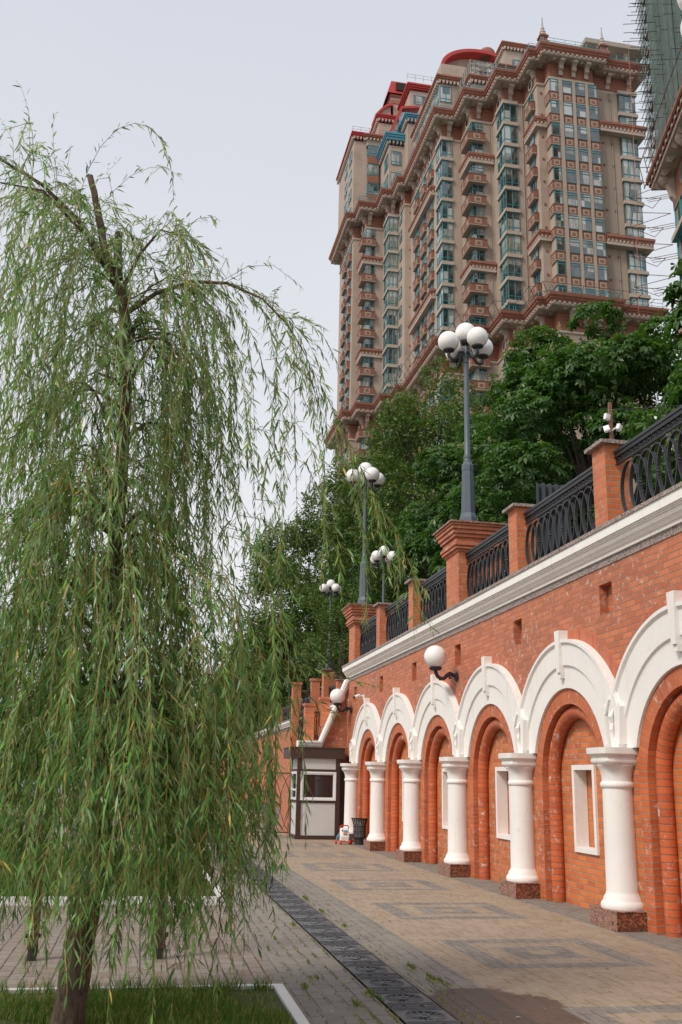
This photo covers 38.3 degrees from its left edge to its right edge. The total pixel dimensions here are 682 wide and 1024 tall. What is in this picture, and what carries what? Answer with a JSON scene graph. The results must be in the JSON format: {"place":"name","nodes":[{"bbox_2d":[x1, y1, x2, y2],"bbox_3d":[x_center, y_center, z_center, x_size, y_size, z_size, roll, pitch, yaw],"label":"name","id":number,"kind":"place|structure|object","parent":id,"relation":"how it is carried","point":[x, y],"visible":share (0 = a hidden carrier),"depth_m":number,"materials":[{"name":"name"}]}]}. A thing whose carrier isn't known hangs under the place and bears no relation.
{"place":"outdoors","nodes":[
{"label":"outdoors","id":0,"kind":"place"},
{"bbox_2d":[0,848,216,896],"bbox_3d":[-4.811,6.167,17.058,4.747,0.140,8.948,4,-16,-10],"label":"grass","id":1,"kind":"structure","parent":0,"point":[26,858],"depth_m":14.93,"materials":[{"name":"green plant"}]},
{"bbox_2d":[0,803,276,987],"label":"square paving","id":2,"kind":"structure","parent":0,"point":[11,952],"depth_m":9.32,"materials":[{"name":"grey stone"}]},
{"bbox_2d":[25,707,170,960],"bbox_3d":[-2.245,3.012,9.397,1.299,2.350,0.090,4,-16,-10],"label":"post frame","id":3,"kind":"object","parent":2,"relation":"on","point":[158,955],"visible":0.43,"depth_m":9.14,"materials":[{"name":"brown paint"}]},
{"bbox_2d":[0,982,294,1023],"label":"lawn","id":4,"kind":"structure","parent":0,"point":[246,999],"depth_m":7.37,"materials":[{"name":"plant"}]},
{"bbox_2d":[0,970,273,994],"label":"grass","id":5,"kind":"structure","parent":4,"relation":"on","point":[119,984],"depth_m":7.65,"materials":[{"name":"green plant"}]},
{"bbox_2d":[0,83,438,1023],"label":"weeping willow","id":6,"kind":"object","parent":4,"relation":"on","point":[120,733],"visible":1,"depth_m":6.74,"materials":[{"name":"green plant"}]},
{"bbox_2d":[35,776,462,1023],"bbox_3d":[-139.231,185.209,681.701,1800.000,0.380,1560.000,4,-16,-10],"label":"ground","id":7,"kind":"structure","parent":0,"point":[277,811],"depth_m":10.48,"materials":[{"name":"grey stone"}]},
{"bbox_2d":[0,847,225,905],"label":"lawn kerb","id":8,"kind":"structure","parent":7,"relation":"on","point":[214,897],"depth_m":12.96,"materials":[{"name":"white concrete"}]},
{"bbox_2d":[3,984,309,1023],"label":"lawn kerb","id":9,"kind":"structure","parent":7,"relation":"on","point":[291,1006],"depth_m":7.49,"materials":[{"name":"grey concrete"}]},
{"bbox_2d":[205,702,347,805],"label":"wall","id":10,"kind":"structure","parent":7,"relation":"on","point":[285,725],"depth_m":62.30,"materials":[{"name":"red brick"}]},
{"bbox_2d":[321,669,335,696],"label":"lamp pedestal","id":11,"kind":"object","parent":10,"relation":"on","point":[327,684],"visible":0.36,"depth_m":48.00,"materials":[{"name":"orange brick"}]},
{"bbox_2d":[319,579,341,668],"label":"street lamp","id":12,"kind":"object","parent":11,"relation":"on","point":[329,587],"visible":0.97,"depth_m":49.20,"materials":[{"name":"paint"}]},
{"bbox_2d":[208,833,431,1023],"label":"drain channel","id":13,"kind":"object","parent":7,"relation":"on","point":[362,983],"depth_m":9.37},
{"bbox_2d":[282,907,317,913],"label":"drain cover","id":14,"kind":"object","parent":13,"relation":"on","point":[299,909],"visible":1,"depth_m":12.77,"materials":[{"name":"metal"}]},
{"bbox_2d":[289,913,325,919],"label":"drain cover","id":15,"kind":"object","parent":13,"relation":"on","point":[303,916],"visible":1,"depth_m":12.21,"materials":[{"name":"metal"}]},
{"bbox_2d":[295,919,335,926],"bbox_3d":[-0.307,4.886,11.658,0.390,0.028,0.576,4,-16,-10],"label":"drain cover","id":16,"kind":"object","parent":13,"relation":"on","point":[317,923],"visible":1,"depth_m":11.63,"materials":[{"name":"metal"}]},
{"bbox_2d":[303,926,343,935],"bbox_3d":[-0.196,4.734,11.094,0.390,0.028,0.576,4,-15,-10],"label":"drain cover","id":17,"kind":"object","parent":13,"relation":"on","point":[324,930],"visible":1,"depth_m":11.06,"materials":[{"name":"metal"}]},
{"bbox_2d":[312,934,356,943],"bbox_3d":[-0.075,4.582,10.531,0.390,0.028,0.576,4,-16,-10],"label":"drain cover","id":18,"kind":"object","parent":13,"relation":"on","point":[332,939],"visible":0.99,"depth_m":10.50,"materials":[{"name":"metal"}]},
{"bbox_2d":[321,943,369,952],"bbox_3d":[0.039,4.431,9.967,0.390,0.028,0.576,4,-16,-10],"label":"drain cover","id":19,"kind":"object","parent":13,"relation":"on","point":[345,948],"visible":1,"depth_m":9.95,"materials":[{"name":"metal"}]},
{"bbox_2d":[331,953,383,963],"bbox_3d":[0.151,4.279,9.403,0.390,0.027,0.576,4,-16,-10],"label":"drain cover","id":20,"kind":"object","parent":13,"relation":"on","point":[357,958],"visible":1,"depth_m":9.39,"materials":[{"name":"metal"}]},
{"bbox_2d":[343,963,398,978],"bbox_3d":[0.269,4.128,8.840,0.390,0.027,0.576,4,-15,-10],"label":"drain cover","id":21,"kind":"object","parent":13,"relation":"on","point":[371,970],"visible":1,"depth_m":8.82,"materials":[{"name":"metal"}]},
{"bbox_2d":[357,976,416,990],"bbox_3d":[0.382,3.976,8.276,0.390,0.028,0.576,4,-16,-10],"label":"drain cover","id":22,"kind":"object","parent":13,"relation":"on","point":[396,983],"visible":1,"depth_m":8.25,"materials":[{"name":"metal"}]},
{"bbox_2d":[373,990,437,1008],"bbox_3d":[0.495,3.824,7.712,0.390,0.027,0.576,4,-16,-10],"label":"drain cover","id":23,"kind":"object","parent":13,"relation":"on","point":[416,998],"visible":0.99,"depth_m":7.68,"materials":[{"name":"metal"}]},
{"bbox_2d":[390,1006,460,1023],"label":"drain cover","id":24,"kind":"object","parent":13,"relation":"on","point":[415,1015],"visible":1,"depth_m":7.14,"materials":[{"name":"metal"}]},
{"bbox_2d":[338,481,681,937],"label":"embankment wall","id":25,"kind":"structure","parent":7,"relation":"on","point":[534,751],"depth_m":14.71,"materials":[{"name":"red brick"}]},
{"bbox_2d":[330,689,351,712],"bbox_3d":[-0.006,5.584,29.052,0.656,0.694,0.452,4,-16,-10],"label":"wall lamp","id":26,"kind":"object","parent":25,"relation":"attached to","point":[337,697],"visible":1,"depth_m":28.93,"materials":[{"name":"white glass"}]},
{"bbox_2d":[341,603,376,661],"bbox_3d":[0.754,3.618,28.944,1.320,1.605,1.240,4,-16,-10],"label":"lamp pedestal","id":27,"kind":"object","parent":25,"relation":"on","point":[352,614],"visible":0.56,"depth_m":28.56,"materials":[{"name":"orange brick"}]},
{"bbox_2d":[346,462,384,603],"bbox_3d":[0.722,0.657,29.740,1.068,4.525,0.984,-5,-16,21],"label":"street lamp","id":28,"kind":"object","parent":27,"relation":"on","point":[377,479],"visible":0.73,"depth_m":29.76,"materials":[{"name":"metal"}]},
{"bbox_2d":[359,614,376,655],"bbox_3d":[0.825,3.437,27.144,0.070,0.982,2.710,4,-16,-10],"label":"railing panel","id":29,"kind":"object","parent":25,"relation":"on","point":[368,642],"visible":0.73,"depth_m":27.39,"materials":[{"name":"black paint"}]},
{"bbox_2d":[385,592,408,640],"bbox_3d":[1.441,2.625,24.122,0.070,0.982,2.870,4,-16,-10],"label":"railing panel","id":30,"kind":"object","parent":25,"relation":"on","point":[398,624],"visible":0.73,"depth_m":24.28,"materials":[{"name":"black paint"}]},
{"bbox_2d":[418,567,446,621],"bbox_3d":[2.048,1.825,21.147,0.070,0.982,2.610,4,-16,-10],"label":"railing panel","id":31,"kind":"object","parent":25,"relation":"on","point":[439,591],"visible":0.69,"depth_m":21.23,"materials":[{"name":"black paint"}]},
{"bbox_2d":[424,645,457,681],"bbox_3d":[1.966,2.986,19.387,0.656,0.694,0.452,4,-16,-10],"label":"wall lamp","id":32,"kind":"object","parent":25,"relation":"attached to","point":[435,657],"visible":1,"depth_m":19.27,"materials":[{"name":"white glass"}]},
{"bbox_2d":[433,519,507,608],"bbox_3d":[2.651,1.119,19.649,1.320,1.605,1.240,4,-16,-10],"label":"lamp pedestal","id":33,"kind":"object","parent":25,"relation":"on","point":[457,540],"visible":0.56,"depth_m":19.30,"materials":[{"name":"orange brick"}]},
{"bbox_2d":[438,323,492,520],"bbox_3d":[2.625,-1.850,20.416,1.068,4.525,0.984,-5,-16,21],"label":"street lamp","id":34,"kind":"object","parent":33,"relation":"on","point":[453,346],"visible":0.99,"depth_m":20.47,"materials":[{"name":"grey metal"}]},
{"bbox_2d":[465,524,509,596],"bbox_3d":[2.721,0.938,17.849,0.070,0.982,2.710,4,-16,-10],"label":"railing panel","id":35,"kind":"object","parent":25,"relation":"on","point":[489,542],"visible":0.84,"depth_m":17.92,"materials":[{"name":"black paint"}]},
{"bbox_2d":[524,466,595,564],"bbox_3d":[3.338,0.126,14.827,0.070,0.982,2.870,4,-16,-10],"label":"railing panel","id":36,"kind":"object","parent":25,"relation":"on","point":[560,495],"visible":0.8,"depth_m":14.82,"materials":[{"name":"black paint"}]},
{"bbox_2d":[584,438,632,527],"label":"brick pier","id":37,"kind":"structure","parent":25,"relation":"on","point":[607,473],"depth_m":13.17,"materials":[{"name":"orange brick"}]},
{"bbox_2d":[603,402,622,438],"bbox_3d":[3.749,-1.213,13.525,0.298,0.640,0.102,4,-16,-10],"label":"floodlight post","id":38,"kind":"object","parent":37,"relation":"on","point":[609,427],"visible":0.98,"depth_m":13.52,"materials":[{"name":"brown metal"}]},
{"bbox_2d":[613,405,681,511],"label":"railing panel","id":39,"kind":"object","parent":25,"relation":"on","point":[654,432],"visible":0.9,"depth_m":12.22,"materials":[{"name":"black paint"}]},
{"bbox_2d":[291,682,301,746],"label":"stair pier","id":40,"kind":"structure","parent":0,"point":[294,722],"depth_m":32.62,"materials":[{"name":"orange brick"}]},
{"bbox_2d":[309,678,320,740],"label":"stair pier","id":41,"kind":"structure","parent":0,"point":[315,688],"depth_m":32.87,"materials":[{"name":"orange brick"}]},
{"bbox_2d":[0,0,680,768],"label":"sky","id":42,"kind":"structure","parent":0,"point":[256,104],"materials":[{"name":"white"}]},
{"bbox_2d":[373,602,392,646],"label":"brick pier","id":43,"kind":"structure","parent":0,"point":[381,621],"depth_m":25.55,"materials":[{"name":"orange brick"}]},
{"bbox_2d":[370,546,395,601],"bbox_3d":[1.667,3.528,38.450,1.068,4.525,0.984,2,-15,-4],"label":"street lamp","id":44,"kind":"object","parent":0,"point":[375,560],"visible":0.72,"depth_m":38.59,"materials":[{"name":"paint"}]},
{"bbox_2d":[404,578,428,629],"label":"brick pier","id":45,"kind":"structure","parent":0,"point":[412,611],"depth_m":22.44,"materials":[{"name":"orange brick"}]},
{"bbox_2d":[194,807,681,1023],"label":"border paving","id":46,"kind":"structure","parent":0,"point":[475,999],"depth_m":9.48,"materials":[{"name":"grey stone"}]},
{"bbox_2d":[351,818,368,844],"bbox_3d":[0.497,8.534,26.219,0.470,0.675,0.470,4,-16,-10],"label":"litter bin","id":47,"kind":"object","parent":46,"relation":"on","point":[359,831],"visible":1,"depth_m":26.10,"materials":[{"name":"grey metal"}]},
{"bbox_2d":[217,863,561,1023],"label":"weeds","id":48,"kind":"object","parent":46,"relation":"on","point":[367,993],"visible":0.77,"depth_m":8.20,"materials":[{"name":"green plant"}]},
{"bbox_2d":[206,808,681,1023],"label":"promenade paving","id":49,"kind":"structure","parent":0,"point":[443,925],"depth_m":10.57,"materials":[{"name":"beige tile"}]},
{"bbox_2d":[222,771,290,836],"bbox_3d":[-3.463,8.515,28.704,3.998,1.860,0.070,4,-16,-10],"label":"iron fence","id":50,"kind":"object","parent":49,"relation":"on","point":[270,802],"visible":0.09,"depth_m":28.96,"materials":[{"name":"metal"}]},
{"bbox_2d":[279,679,348,833],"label":"stair wall","id":51,"kind":"structure","parent":49,"relation":"on","point":[332,736],"depth_m":29.55,"materials":[{"name":"red brick"}]},
{"bbox_2d":[303,703,315,740],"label":"stair pier","id":52,"kind":"structure","parent":51,"relation":"on","point":[309,713],"depth_m":29.64,"materials":[{"name":"orange brick"}]},
{"bbox_2d":[318,697,330,726],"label":"stair pier","id":53,"kind":"structure","parent":51,"relation":"on","point":[324,713],"depth_m":29.81,"materials":[{"name":"orange brick"}]},
{"bbox_2d":[283,746,345,839],"bbox_3d":[-0.766,8.280,28.963,1.780,2.560,1.540,4,-16,-10],"label":"kiosk","id":54,"kind":"object","parent":49,"relation":"on","point":[326,815],"visible":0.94,"depth_m":28.38,"materials":[{"name":"brown paint"}]},
{"bbox_2d":[300,771,335,800],"bbox_3d":[-0.661,7.922,28.366,1.040,0.800,0.065,4,-16,-10],"label":"window","id":55,"kind":"structure","parent":54,"relation":"in","point":[322,785],"depth_m":28.37,"materials":[{"name":"white plastic"}]},
{"bbox_2d":[335,825,351,844],"bbox_3d":[0.088,8.629,26.247,0.450,0.491,0.330,4,-16,-10],"label":"toy walker","id":56,"kind":"object","parent":49,"relation":"on","point":[344,834],"visible":1,"depth_m":26.18,"materials":[{"name":"white plastic"}]},
{"bbox_2d":[502,503,538,573],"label":"brick pier","id":57,"kind":"structure","parent":0,"point":[517,527],"depth_m":16.27,"materials":[{"name":"orange brick"}]},
{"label":"hillside","id":58,"kind":"structure","parent":0,"visible":0},
{"bbox_2d":[324,18,668,602],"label":"apartment tower","id":59,"kind":"structure","parent":58,"relation":"on","point":[487,189],"depth_m":133.85,"materials":[{"name":"beige brick"}]},
{"bbox_2d":[383,309,396,331],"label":"window","id":60,"kind":"structure","parent":59,"relation":"in","point":[390,318],"depth_m":156.48,"materials":[{"name":"teal glass"}]},
{"bbox_2d":[383,328,396,349],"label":"window","id":61,"kind":"structure","parent":59,"relation":"in","point":[390,337],"depth_m":155.61,"materials":[{"name":"teal glass"}]},
{"bbox_2d":[383,348,396,368],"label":"window","id":62,"kind":"structure","parent":59,"relation":"in","point":[390,356],"depth_m":154.70,"materials":[{"name":"teal glass"}]},
{"bbox_2d":[383,367,396,387],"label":"window","id":63,"kind":"structure","parent":59,"relation":"in","point":[391,372],"depth_m":153.87,"materials":[{"name":"glass"}]},
{"bbox_2d":[384,217,396,238],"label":"window","id":64,"kind":"structure","parent":59,"relation":"in","point":[391,224],"depth_m":160.86,"materials":[{"name":"glass"}]},
{"bbox_2d":[384,235,396,256],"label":"window","id":65,"kind":"structure","parent":59,"relation":"in","point":[391,242],"depth_m":160.00,"materials":[{"name":"glass"}]},
{"bbox_2d":[384,253,396,274],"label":"window","id":66,"kind":"structure","parent":59,"relation":"in","point":[391,260],"depth_m":159.10,"materials":[{"name":"glass"}]},
{"bbox_2d":[384,272,396,292],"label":"window","id":67,"kind":"structure","parent":59,"relation":"in","point":[390,280],"depth_m":158.21,"materials":[{"name":"clear glass"}]},
{"bbox_2d":[384,290,396,310],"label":"window","id":68,"kind":"structure","parent":59,"relation":"in","point":[390,299],"depth_m":157.32,"materials":[{"name":"glass"}]},
{"bbox_2d":[339,91,539,503],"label":"other windows","id":69,"kind":"structure","parent":59,"relation":"in","point":[478,373],"depth_m":146.03,"materials":[{"name":"glass"}]},
{"bbox_2d":[436,140,451,164],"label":"window","id":70,"kind":"structure","parent":59,"relation":"in","point":[445,147],"depth_m":141.37,"materials":[{"name":"glass"}]},
{"bbox_2d":[436,160,451,185],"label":"window","id":71,"kind":"structure","parent":59,"relation":"in","point":[444,169],"depth_m":140.47,"materials":[{"name":"glass"}]},
{"bbox_2d":[436,180,451,203],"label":"window","id":72,"kind":"structure","parent":59,"relation":"in","point":[444,189],"depth_m":139.59,"materials":[{"name":"glass"}]},
{"bbox_2d":[437,201,452,224],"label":"window","id":73,"kind":"structure","parent":59,"relation":"in","point":[445,210],"depth_m":138.70,"materials":[{"name":"teal glass"}]},
{"bbox_2d":[437,222,452,245],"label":"window","id":74,"kind":"structure","parent":59,"relation":"in","point":[445,231],"depth_m":137.83,"materials":[{"name":"glass"}]},
{"bbox_2d":[437,243,452,267],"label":"window","id":75,"kind":"structure","parent":59,"relation":"in","point":[445,252],"depth_m":136.95,"materials":[{"name":"teal glass"}]},
{"bbox_2d":[437,264,452,288],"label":"window","id":76,"kind":"structure","parent":59,"relation":"in","point":[445,274],"depth_m":136.05,"materials":[{"name":"glass"}]},
{"bbox_2d":[437,286,453,310],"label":"window","id":77,"kind":"structure","parent":59,"relation":"in","point":[445,295],"depth_m":135.19,"materials":[{"name":"clear glass"}]},
{"bbox_2d":[437,308,453,332],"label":"window","id":78,"kind":"structure","parent":59,"relation":"in","point":[445,318],"depth_m":134.34,"materials":[{"name":"teal glass"}]},
{"bbox_2d":[467,227,484,239],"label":"window","id":79,"kind":"structure","parent":59,"relation":"in","point":[475,232],"depth_m":133.00,"materials":[{"name":"teal glass"}]},
{"bbox_2d":[467,249,484,262],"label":"window","id":80,"kind":"structure","parent":59,"relation":"in","point":[475,254],"depth_m":132.13,"materials":[{"name":"teal glass"}]},
{"bbox_2d":[468,272,485,283],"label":"window","id":81,"kind":"structure","parent":59,"relation":"in","point":[479,277],"depth_m":131.26,"materials":[{"name":"clear glass"}]},
{"bbox_2d":[468,294,485,307],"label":"window","id":82,"kind":"structure","parent":59,"relation":"in","point":[480,300],"depth_m":130.38,"materials":[{"name":"teal glass"}]},
{"bbox_2d":[497,104,516,130],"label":"window","id":83,"kind":"structure","parent":59,"relation":"in","point":[507,112],"depth_m":133.52,"materials":[{"name":"glass"}]},
{"bbox_2d":[497,125,516,152],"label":"window","id":84,"kind":"structure","parent":59,"relation":"in","point":[508,133],"depth_m":132.67,"materials":[{"name":"glass"}]},
{"bbox_2d":[498,146,517,172],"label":"window","id":85,"kind":"structure","parent":59,"relation":"in","point":[509,155],"depth_m":131.77,"materials":[{"name":"glass"}]},
{"bbox_2d":[498,167,518,193],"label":"window","id":86,"kind":"structure","parent":59,"relation":"in","point":[509,176],"depth_m":130.90,"materials":[{"name":"glass"}]},
{"bbox_2d":[499,189,518,216],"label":"window","id":87,"kind":"structure","parent":59,"relation":"in","point":[510,198],"depth_m":130.03,"materials":[{"name":"glass"}]},
{"bbox_2d":[499,212,519,237],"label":"window","id":88,"kind":"structure","parent":59,"relation":"in","point":[510,220],"depth_m":129.14,"materials":[{"name":"teal glass"}]},
{"bbox_2d":[500,234,520,260],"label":"window","id":89,"kind":"structure","parent":59,"relation":"in","point":[511,243],"depth_m":128.25,"materials":[{"name":"glass"}]},
{"bbox_2d":[500,257,521,283],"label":"window","id":90,"kind":"structure","parent":59,"relation":"in","point":[511,266],"depth_m":127.39,"materials":[{"name":"clear glass"}]},
{"bbox_2d":[501,280,521,307],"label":"window","id":91,"kind":"structure","parent":59,"relation":"in","point":[512,290],"depth_m":126.51,"materials":[{"name":"glass"}]},
{"bbox_2d":[569,238,579,253],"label":"window","id":92,"kind":"structure","parent":59,"relation":"in","point":[574,244],"depth_m":122.64,"materials":[{"name":"glass"}]},
{"bbox_2d":[570,262,580,277],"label":"window","id":93,"kind":"structure","parent":59,"relation":"in","point":[575,267],"depth_m":121.78,"materials":[{"name":"glass"}]},
{"bbox_2d":[584,264,594,278],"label":"window","id":94,"kind":"structure","parent":59,"relation":"in","point":[589,272],"depth_m":122.08,"materials":[{"name":"glass"}]},
{"bbox_2d":[618,94,635,113],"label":"window","id":95,"kind":"structure","parent":59,"relation":"in","point":[624,100],"depth_m":131.19,"materials":[{"name":"glass"}]},
{"bbox_2d":[621,137,638,156],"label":"window","id":96,"kind":"structure","parent":59,"relation":"in","point":[629,146],"depth_m":129.44,"materials":[{"name":"glass"}]},
{"bbox_2d":[623,159,639,178],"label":"window","id":97,"kind":"structure","parent":59,"relation":"in","point":[629,170],"depth_m":128.56,"materials":[{"name":"glass"}]},
{"bbox_2d":[624,181,641,201],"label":"window","id":98,"kind":"structure","parent":59,"relation":"in","point":[626,184],"depth_m":127.69,"materials":[{"name":"glass"}]},
{"bbox_2d":[625,204,642,224],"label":"window","id":99,"kind":"structure","parent":59,"relation":"in","point":[629,208],"depth_m":126.82,"materials":[{"name":"glass"}]},
{"bbox_2d":[628,250,646,270],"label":"window","id":100,"kind":"structure","parent":59,"relation":"in","point":[632,261],"depth_m":125.00,"materials":[{"name":"clear glass"}]},
{"bbox_2d":[630,274,647,294],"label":"window","id":101,"kind":"structure","parent":59,"relation":"in","point":[641,279],"depth_m":124.18,"materials":[{"name":"glass"}]},
{"bbox_2d":[646,86,681,339],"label":"scaffolded tower","id":102,"kind":"structure","parent":58,"relation":"on","point":[667,166],"depth_m":90.35,"materials":[{"name":"beige concrete"}]},
{"bbox_2d":[623,0,681,295],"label":"scaffolding","id":103,"kind":"object","parent":102,"relation":"attached to","point":[660,21],"visible":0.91,"depth_m":92.34,"materials":[{"name":"green metal"}]},
{"bbox_2d":[674,193,681,226],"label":"window","id":104,"kind":"structure","parent":102,"relation":"in","point":[678,209],"depth_m":90.45,"materials":[{"name":"teal glass"}]},
{"label":"terrace","id":105,"kind":"structure","parent":0,"visible":0},
{"bbox_2d":[212,610,315,737],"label":"linden tree","id":106,"kind":"object","parent":105,"relation":"on","point":[253,703],"visible":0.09,"depth_m":75.84,"materials":[{"name":"green plant"}]},
{"bbox_2d":[232,517,358,715],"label":"linden tree","id":107,"kind":"object","parent":105,"relation":"on","point":[283,669],"visible":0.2,"depth_m":69.20,"materials":[{"name":"green plant"}]},
{"bbox_2d":[293,599,350,680],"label":"linden tree","id":108,"kind":"object","parent":105,"relation":"on","point":[342,650],"visible":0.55,"depth_m":46.27,"materials":[{"name":"green plant"}]},
{"bbox_2d":[268,459,392,678],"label":"linden tree","id":109,"kind":"object","parent":105,"relation":"on","point":[299,619],"visible":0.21,"depth_m":61.65,"materials":[{"name":"green plant"}]},
{"bbox_2d":[300,434,436,648],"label":"linden tree","id":110,"kind":"object","parent":105,"relation":"on","point":[345,518],"visible":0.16,"depth_m":53.13,"materials":[{"name":"green plant"}]},
{"bbox_2d":[341,349,504,611],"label":"linden tree","id":111,"kind":"object","parent":105,"relation":"on","point":[409,428],"visible":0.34,"depth_m":45.72,"materials":[{"name":"green plant"}]},
{"bbox_2d":[388,413,581,609],"bbox_3d":[5.481,1.135,35.161,7.308,10.117,7.005,4,-16,-10],"label":"chestnut tree","id":112,"kind":"object","parent":105,"relation":"on","point":[421,545],"visible":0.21,"depth_m":34.74,"materials":[{"name":"green plant"}]},
{"bbox_2d":[536,483,570,555],"bbox_3d":[3.801,0.443,17.549,0.640,1.950,0.090,4,-16,-10],"label":"metal sheet","id":113,"kind":"object","parent":105,"relation":"on","point":[543,491],"visible":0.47,"depth_m":17.67,"materials":[{"name":"grey metal"}]},
{"bbox_2d":[457,299,681,578],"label":"chestnut tree","id":114,"kind":"object","parent":105,"relation":"on","point":[549,391],"visible":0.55,"depth_m":27.14,"materials":[{"name":"green plant"}]},
{"bbox_2d":[620,257,681,490],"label":"chestnut tree","id":115,"kind":"object","parent":105,"relation":"on","point":[673,292],"visible":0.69,"depth_m":18.28,"materials":[{"name":"green plant"}]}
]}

